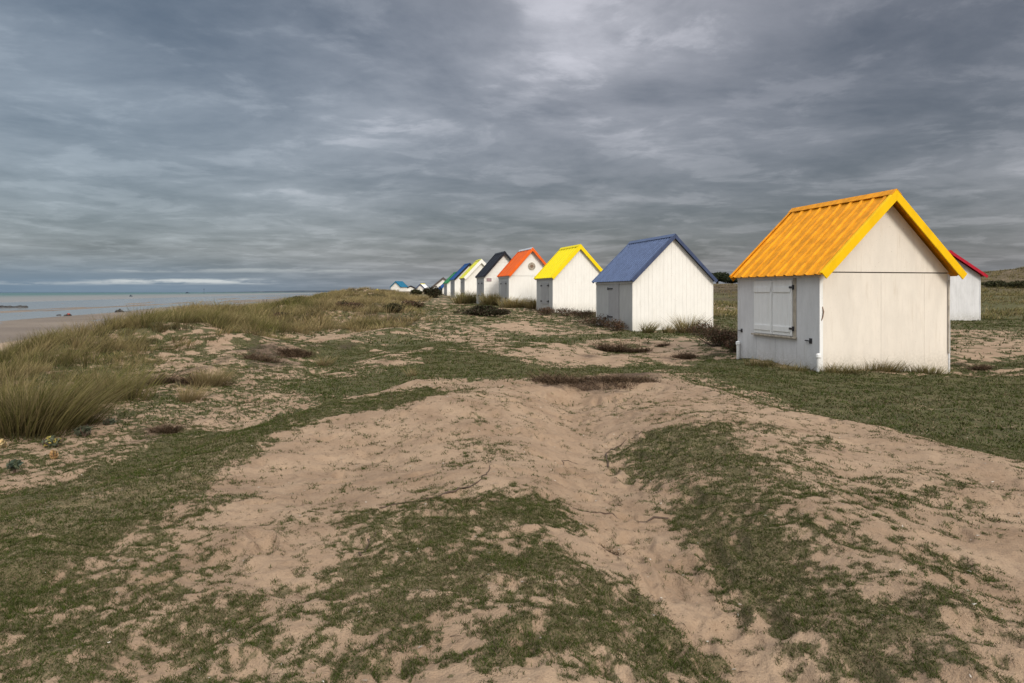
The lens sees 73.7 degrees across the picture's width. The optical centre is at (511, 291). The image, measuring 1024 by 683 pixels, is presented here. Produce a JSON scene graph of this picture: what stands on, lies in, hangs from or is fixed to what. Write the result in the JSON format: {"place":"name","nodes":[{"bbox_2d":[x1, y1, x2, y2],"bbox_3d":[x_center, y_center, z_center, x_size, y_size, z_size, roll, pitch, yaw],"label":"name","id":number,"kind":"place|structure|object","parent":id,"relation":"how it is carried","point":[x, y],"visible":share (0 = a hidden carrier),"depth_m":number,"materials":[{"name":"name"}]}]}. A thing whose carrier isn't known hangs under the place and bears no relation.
{"place":"outdoors","nodes":[
{"label":"outdoors","id":0,"kind":"place"},
{"bbox_2d":[0,292,320,320],"bbox_3d":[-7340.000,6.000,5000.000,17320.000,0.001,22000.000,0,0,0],"label":"sea","id":1,"kind":"structure","parent":0,"point":[39,300],"depth_m":546.17,"materials":[{"name":"liquid"}]},
{"bbox_2d":[0,305,27,306],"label":"reef","id":2,"kind":"object","parent":1,"relation":"in","point":[13,306],"visible":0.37,"depth_m":267.21},
{"bbox_2d":[255,290,328,291],"bbox_3d":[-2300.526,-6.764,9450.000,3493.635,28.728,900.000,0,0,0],"label":"hills","id":3,"kind":"structure","parent":0,"point":[294,291],"depth_m":9041.55,"materials":[{"name":"grey"}]},
{"bbox_2d":[0,268,1023,682],"bbox_3d":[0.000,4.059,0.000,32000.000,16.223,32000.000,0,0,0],"label":"ground","id":4,"kind":"structure","parent":0,"point":[704,622],"depth_m":4.09,"materials":[{"name":"beige sand"}]},
{"bbox_2d":[0,438,7,447],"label":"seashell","id":5,"kind":"object","parent":4,"relation":"on","point":[3,443],"visible":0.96,"depth_m":6.98,"materials":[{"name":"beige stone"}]},
{"bbox_2d":[5,459,23,473],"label":"beach plant","id":6,"kind":"object","parent":4,"relation":"on","point":[14,464],"visible":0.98,"depth_m":6.12,"materials":[{"name":"green plant"}]},
{"bbox_2d":[38,435,62,446],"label":"beach plant","id":7,"kind":"object","parent":4,"relation":"on","point":[51,441],"visible":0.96,"depth_m":7.07,"materials":[{"name":"green plant"}]},
{"bbox_2d":[49,450,57,459],"bbox_3d":[-4.394,1.584,6.545,0.083,0.156,0.098,0,0,0],"label":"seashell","id":8,"kind":"object","parent":4,"relation":"on","point":[53,454],"visible":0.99,"depth_m":6.53,"materials":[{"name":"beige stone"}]},
{"bbox_2d":[0,358,158,441],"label":"grass tussock","id":9,"kind":"object","parent":4,"relation":"on","point":[40,415],"depth_m":7.73,"materials":[{"name":"green plant"}]},
{"bbox_2d":[74,424,93,436],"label":"beach plant","id":10,"kind":"object","parent":4,"relation":"on","point":[84,431],"visible":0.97,"depth_m":7.67,"materials":[{"name":"green plant"}]},
{"bbox_2d":[103,418,116,424],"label":"beach plant","id":11,"kind":"object","parent":4,"relation":"on","point":[108,421],"visible":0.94,"depth_m":8.13,"materials":[{"name":"green plant"}]},
{"bbox_2d":[40,353,181,404],"bbox_3d":[-5.890,1.251,10.082,1.834,0.759,1.832,0,0,0],"label":"grass tussock","id":12,"kind":"object","parent":4,"relation":"on","point":[133,393],"depth_m":10.07,"materials":[{"name":"green plant"}]},
{"bbox_2d":[137,368,190,385],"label":"dead weeds","id":13,"kind":"object","parent":4,"relation":"on","point":[168,379],"visible":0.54,"depth_m":11.77,"materials":[{"name":"brown plant"}]},
{"bbox_2d":[145,419,189,433],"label":"dead weeds","id":14,"kind":"object","parent":4,"relation":"on","point":[168,429],"visible":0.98,"depth_m":7.79,"materials":[{"name":"brown plant"}]},
{"bbox_2d":[159,365,213,384],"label":"dead weeds","id":15,"kind":"object","parent":4,"relation":"on","point":[184,380],"visible":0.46,"depth_m":11.69,"materials":[{"name":"brown plant"}]},
{"bbox_2d":[170,378,219,402],"bbox_3d":[-4.724,1.451,10.224,0.788,0.348,0.780,0,0,0],"label":"grass tussock","id":16,"kind":"object","parent":4,"relation":"on","point":[190,395],"depth_m":10.10,"materials":[{"name":"green plant"}]},
{"bbox_2d":[180,360,246,387],"bbox_3d":[-5.109,1.382,11.685,1.303,0.500,1.217,0,0,0],"label":"grass tussock","id":17,"kind":"object","parent":4,"relation":"on","point":[207,380],"depth_m":11.59,"materials":[{"name":"green plant"}]},
{"bbox_2d":[0,286,442,441],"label":"marram grass","id":18,"kind":"structure","parent":4,"relation":"on","point":[260,316],"depth_m":19.31,"materials":[{"name":"green plant"}]},
{"bbox_2d":[234,348,282,362],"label":"dead weeds","id":19,"kind":"object","parent":4,"relation":"on","point":[257,357],"visible":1,"depth_m":15.50,"materials":[{"name":"brown plant"}]},
{"bbox_2d":[272,310,294,321],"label":"shrub","id":20,"kind":"object","parent":4,"relation":"on","point":[280,314],"visible":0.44,"depth_m":30.89,"materials":[{"name":"green plant"}]},
{"bbox_2d":[273,345,318,357],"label":"dead weeds","id":21,"kind":"object","parent":4,"relation":"on","point":[291,352],"visible":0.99,"depth_m":16.99,"materials":[{"name":"brown plant"}]},
{"bbox_2d":[315,353,338,365],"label":"grass tussock","id":22,"kind":"object","parent":4,"relation":"on","point":[322,362],"depth_m":15.50,"materials":[{"name":"green plant"}]},
{"bbox_2d":[335,300,363,308],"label":"shrub","id":23,"kind":"object","parent":4,"relation":"on","point":[349,303],"visible":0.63,"depth_m":36.73,"materials":[{"name":"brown plant"}]},
{"bbox_2d":[358,530,379,555],"bbox_3d":[-0.738,1.280,3.459,0.049,0.066,0.251,0,0,10],"label":"bare root","id":24,"kind":"object","parent":4,"relation":"on","point":[359,553],"visible":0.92,"depth_m":3.47,"materials":[{"name":"wood"}]},
{"bbox_2d":[382,303,408,312],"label":"shrub","id":25,"kind":"object","parent":4,"relation":"on","point":[399,306],"visible":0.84,"depth_m":31.82,"materials":[{"name":"green plant"}]},
{"bbox_2d":[390,281,407,290],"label":"beach hut","id":26,"kind":"object","parent":4,"relation":"on","point":[400,285],"visible":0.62,"depth_m":149.71,"materials":[{"name":"white paint"}]},
{"bbox_2d":[379,497,429,507],"bbox_3d":[-0.612,1.258,4.103,0.366,0.056,0.031,0,0,-17],"label":"bare root","id":27,"kind":"object","parent":4,"relation":"on","point":[400,503],"visible":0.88,"depth_m":4.08,"materials":[{"name":"wood"}]},
{"bbox_2d":[402,366,421,375],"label":"grass tussock","id":28,"kind":"object","parent":4,"relation":"on","point":[409,372],"depth_m":12.66,"materials":[{"name":"green plant"}]},
{"bbox_2d":[401,300,424,307],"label":"shrub","id":29,"kind":"object","parent":4,"relation":"on","point":[417,304],"visible":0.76,"depth_m":40.82,"materials":[{"name":"brown plant"}]},
{"bbox_2d":[410,288,422,294],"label":"shrub","id":30,"kind":"object","parent":4,"relation":"on","point":[415,292],"visible":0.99,"depth_m":83.75,"materials":[{"name":"green plant"}]},
{"bbox_2d":[415,284,427,290],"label":"beach hut","id":31,"kind":"object","parent":4,"relation":"on","point":[421,287],"visible":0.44,"depth_m":154.72,"materials":[{"name":"white paint"}]},
{"bbox_2d":[423,286,441,297],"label":"shrub","id":32,"kind":"object","parent":4,"relation":"on","point":[436,292],"visible":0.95,"depth_m":75.63,"materials":[{"name":"green plant"}]},
{"bbox_2d":[431,277,445,287],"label":"beach hut","id":33,"kind":"object","parent":4,"relation":"on","point":[440,282],"visible":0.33,"depth_m":104.10,"materials":[{"name":"white paint"}]},
{"bbox_2d":[438,284,443,293],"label":"beach hut","id":34,"kind":"object","parent":4,"relation":"on","point":[442,288],"visible":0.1,"depth_m":94.03,"materials":[{"name":"white paint"}]},
{"bbox_2d":[443,272,455,295],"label":"beach hut","id":35,"kind":"object","parent":4,"relation":"on","point":[446,283],"visible":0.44,"depth_m":85.51,"materials":[{"name":"white paint"}]},
{"bbox_2d":[439,288,476,303],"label":"grass tussock","id":36,"kind":"object","parent":4,"relation":"on","point":[471,298],"depth_m":49.58,"materials":[{"name":"green plant"}]},
{"bbox_2d":[426,461,490,499],"bbox_3d":[-0.256,1.243,4.575,0.195,0.058,1.108,0,0,17],"label":"bare root","id":37,"kind":"object","parent":4,"relation":"on","point":[447,492],"visible":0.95,"depth_m":4.27,"materials":[{"name":"brown wood"}]},
{"bbox_2d":[449,263,471,297],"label":"beach hut","id":38,"kind":"object","parent":4,"relation":"on","point":[454,279],"visible":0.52,"depth_m":74.72,"materials":[{"name":"white paint"}]},
{"bbox_2d":[459,259,485,294],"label":"beach hut","id":39,"kind":"object","parent":4,"relation":"on","point":[468,280],"visible":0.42,"depth_m":63.19,"materials":[{"name":"white paint"}]},
{"bbox_2d":[454,305,511,316],"bbox_3d":[-1.383,0.867,32.518,2.844,0.709,1.194,0,0,0],"label":"shrub","id":40,"kind":"object","parent":4,"relation":"on","point":[492,310],"visible":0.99,"depth_m":32.38,"materials":[{"name":"green plant"}]},
{"bbox_2d":[473,290,500,305],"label":"grass tussock","id":41,"kind":"object","parent":4,"relation":"on","point":[486,300],"depth_m":44.69,"materials":[{"name":"green plant"}]},
{"bbox_2d":[475,251,510,303],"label":"beach hut","id":42,"kind":"object","parent":4,"relation":"on","point":[486,277],"visible":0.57,"depth_m":46.73,"materials":[{"name":"white paint"}]},
{"bbox_2d":[0,302,1023,682],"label":"short grass","id":43,"kind":"structure","parent":4,"relation":"on","point":[134,472],"depth_m":3.67,"materials":[{"name":"green plant"}]},
{"bbox_2d":[493,294,530,307],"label":"grass tussock","id":44,"kind":"object","parent":4,"relation":"on","point":[509,303],"depth_m":40.65,"materials":[{"name":"green plant"}]},
{"bbox_2d":[497,247,545,306],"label":"beach hut","id":45,"kind":"object","parent":4,"relation":"on","point":[519,272],"visible":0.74,"depth_m":42.71,"materials":[{"name":"white paint"}]},
{"bbox_2d":[520,297,537,308],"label":"grass tussock","id":46,"kind":"object","parent":4,"relation":"on","point":[532,303],"depth_m":39.20,"materials":[{"name":"green plant"}]},
{"bbox_2d":[532,305,555,314],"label":"brown weeds","id":47,"kind":"object","parent":4,"relation":"on","point":[545,310],"visible":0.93,"depth_m":34.55,"materials":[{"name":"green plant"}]},
{"bbox_2d":[552,307,577,315],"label":"brown weeds","id":48,"kind":"object","parent":4,"relation":"on","point":[566,311],"visible":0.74,"depth_m":33.94,"materials":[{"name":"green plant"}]},
{"bbox_2d":[534,244,602,312],"bbox_3d":[3.234,-0.618,37.811,3.299,3.866,3.296,0,0,-15],"label":"beach hut","id":49,"kind":"object","parent":4,"relation":"on","point":[564,277],"visible":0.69,"depth_m":36.41,"materials":[{"name":"white paint"}]},
{"bbox_2d":[525,368,620,390],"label":"dead weeds","id":50,"kind":"object","parent":4,"relation":"on","point":[556,379],"visible":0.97,"depth_m":9.94,"materials":[{"name":"brown plant"}]},
{"bbox_2d":[563,307,595,317],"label":"brown weeds","id":51,"kind":"object","parent":4,"relation":"on","point":[586,313],"visible":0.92,"depth_m":32.42,"materials":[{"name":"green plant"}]},
{"bbox_2d":[577,313,608,326],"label":"brown weeds","id":52,"kind":"object","parent":4,"relation":"on","point":[595,320],"visible":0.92,"depth_m":27.53,"materials":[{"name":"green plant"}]},
{"bbox_2d":[591,540,627,555],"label":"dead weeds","id":53,"kind":"object","parent":4,"relation":"on","point":[613,552],"visible":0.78,"depth_m":3.52,"materials":[{"name":"brown plant"}]},
{"bbox_2d":[600,317,627,330],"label":"brown weeds","id":54,"kind":"object","parent":4,"relation":"on","point":[617,324],"visible":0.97,"depth_m":25.55,"materials":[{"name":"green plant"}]},
{"bbox_2d":[585,334,645,352],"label":"dead weeds","id":55,"kind":"object","parent":4,"relation":"on","point":[608,347],"visible":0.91,"depth_m":19.79,"materials":[{"name":"brown plant"}]},
{"bbox_2d":[575,508,667,521],"bbox_3d":[0.672,1.398,4.260,0.601,0.133,0.086,0,0,-3],"label":"bare root","id":56,"kind":"object","parent":4,"relation":"on","point":[653,517],"visible":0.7,"depth_m":4.25,"materials":[{"name":"brown wood"}]},
{"bbox_2d":[605,431,641,466],"bbox_3d":[0.930,1.385,6.068,0.216,0.173,0.840,0,0,31],"label":"bare root","id":57,"kind":"object","parent":4,"relation":"on","point":[614,448],"visible":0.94,"depth_m":6.16,"materials":[{"name":"wood"}]},
{"bbox_2d":[595,371,661,389],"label":"dead weeds","id":58,"kind":"object","parent":4,"relation":"on","point":[627,380],"visible":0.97,"depth_m":10.05,"materials":[{"name":"brown plant"}]},
{"bbox_2d":[626,343,655,352],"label":"dead weeds","id":59,"kind":"object","parent":4,"relation":"on","point":[638,350],"visible":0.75,"depth_m":19.88,"materials":[{"name":"brown plant"}]},
{"bbox_2d":[638,320,663,332],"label":"grass tussock","id":60,"kind":"object","parent":4,"relation":"on","point":[648,330],"depth_m":24.49,"materials":[{"name":"green plant"}]},
{"bbox_2d":[591,233,717,330],"bbox_3d":[5.605,-0.258,27.494,3.573,3.865,4.111,0,0,-14],"label":"beach hut","id":61,"kind":"object","parent":4,"relation":"on","point":[649,280],"visible":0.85,"depth_m":25.78,"materials":[{"name":"white paint"}]},
{"bbox_2d":[607,284,617,320],"bbox_3d":[3.990,0.425,27.035,0.055,1.510,1.057,0,0,-14],"label":"door","id":62,"kind":"structure","parent":61,"relation":"in","point":[612,289],"depth_m":27.07,"materials":[{"name":"grey paint"}]},
{"bbox_2d":[656,340,678,346],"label":"dead weeds","id":63,"kind":"object","parent":4,"relation":"on","point":[661,344],"visible":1,"depth_m":20.41,"materials":[{"name":"brown plant"}]},
{"bbox_2d":[661,323,676,332],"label":"grass tussock","id":64,"kind":"object","parent":4,"relation":"on","point":[668,329],"depth_m":24.44,"materials":[{"name":"green plant"}]},
{"bbox_2d":[670,350,698,358],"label":"dead weeds","id":65,"kind":"object","parent":4,"relation":"on","point":[685,355],"visible":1,"depth_m":17.71,"materials":[{"name":"brown plant"}]},
{"bbox_2d":[661,313,718,332],"bbox_3d":[6.383,1.038,24.517,2.025,0.895,2.059,0,0,-29],"label":"grass tussock","id":66,"kind":"object","parent":4,"relation":"on","point":[680,326],"depth_m":24.31,"materials":[{"name":"green plant"}]},
{"bbox_2d":[679,320,720,335],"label":"brown weeds","id":67,"kind":"object","parent":4,"relation":"on","point":[702,324],"visible":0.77,"depth_m":23.25,"materials":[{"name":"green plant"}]},
{"bbox_2d":[696,326,737,346],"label":"brown weeds","id":68,"kind":"object","parent":4,"relation":"on","point":[722,336],"visible":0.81,"depth_m":19.48,"materials":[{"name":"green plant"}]},
{"bbox_2d":[712,272,729,283],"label":"evergreen tree","id":69,"kind":"object","parent":4,"relation":"on","point":[721,276],"visible":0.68,"depth_m":117.06,"materials":[{"name":"green plant"}]},
{"bbox_2d":[722,336,737,350],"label":"brown weeds","id":70,"kind":"object","parent":4,"relation":"on","point":[730,344],"visible":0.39,"depth_m":18.09,"materials":[{"name":"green plant"}]},
{"bbox_2d":[723,278,737,283],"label":"evergreen tree","id":71,"kind":"object","parent":4,"relation":"on","point":[729,281],"visible":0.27,"depth_m":120.51,"materials":[{"name":"green plant"}]},
{"bbox_2d":[742,356,794,366],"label":"grass tussock","id":72,"kind":"object","parent":4,"relation":"on","point":[760,363],"depth_m":14.84,"materials":[{"name":"green plant"}]},
{"bbox_2d":[771,362,813,371],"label":"grass tussock","id":73,"kind":"object","parent":4,"relation":"on","point":[796,368],"depth_m":14.14,"materials":[{"name":"green plant"}]},
{"bbox_2d":[815,361,873,375],"bbox_3d":[6.723,1.502,13.833,1.223,0.320,1.100,0,0,0],"label":"grass tussock","id":74,"kind":"object","parent":4,"relation":"on","point":[837,369],"depth_m":13.71,"materials":[{"name":"green plant"}]},
{"bbox_2d":[729,189,966,373],"bbox_3d":[7.527,-0.079,15.710,3.612,4.102,3.390,0,0,-14],"label":"beach hut","id":75,"kind":"object","parent":4,"relation":"on","point":[860,279],"visible":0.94,"depth_m":14.48,"materials":[{"name":"white paint"}]},
{"bbox_2d":[793,278,795,336],"bbox_3d":[6.093,0.345,14.715,0.023,1.330,0.085,0,0,-14],"label":"window frame","id":76,"kind":"structure","parent":75,"relation":"in","point":[794,279],"depth_m":14.70,"materials":[{"name":"white wood"}]},
{"bbox_2d":[713,266,1023,319],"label":"rough grass","id":77,"kind":"structure","parent":4,"relation":"on","point":[994,313],"depth_m":57.29,"materials":[{"name":"green plant"}]},
{"bbox_2d":[855,359,914,372],"bbox_3d":[7.657,1.492,14.241,1.370,0.380,1.287,0,0,0],"label":"grass tussock","id":78,"kind":"object","parent":4,"relation":"on","point":[885,368],"depth_m":14.02,"materials":[{"name":"green plant"}]},
{"bbox_2d":[902,363,952,374],"bbox_3d":[8.653,1.590,14.339,1.229,0.397,1.312,0,0,30],"label":"grass tussock","id":79,"kind":"object","parent":4,"relation":"on","point":[924,369],"depth_m":14.19,"materials":[{"name":"green plant"}]},
{"bbox_2d":[948,250,987,320],"bbox_3d":[22.930,-0.227,37.513,4.423,3.974,3.093,0,0,-8],"label":"beach hut","id":80,"kind":"object","parent":4,"relation":"on","point":[965,298],"visible":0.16,"depth_m":36.39,"materials":[{"name":"white wood"}]},
{"bbox_2d":[965,362,995,369],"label":"dead weeds","id":81,"kind":"object","parent":4,"relation":"on","point":[983,367],"visible":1,"depth_m":14.86,"materials":[{"name":"brown plant"}]},
{"bbox_2d":[981,280,1009,286],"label":"shrub","id":82,"kind":"object","parent":4,"relation":"on","point":[998,283],"visible":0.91,"depth_m":75.43,"materials":[{"name":"green plant"}]},
{"bbox_2d":[1002,280,1023,287],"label":"shrub","id":83,"kind":"object","parent":4,"relation":"on","point":[1018,283],"visible":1,"depth_m":73.58,"materials":[{"name":"green plant"}]},
{"bbox_2d":[0,367,1023,681],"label":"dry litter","id":84,"kind":"object","parent":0,"point":[516,497],"visible":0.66,"depth_m":4.50,"materials":[{"name":"brown plant"}]},
{"bbox_2d":[0,0,1023,291],"label":"sky","id":85,"kind":"structure","parent":0,"point":[146,145],"materials":[{"name":"grey"}]}
]}

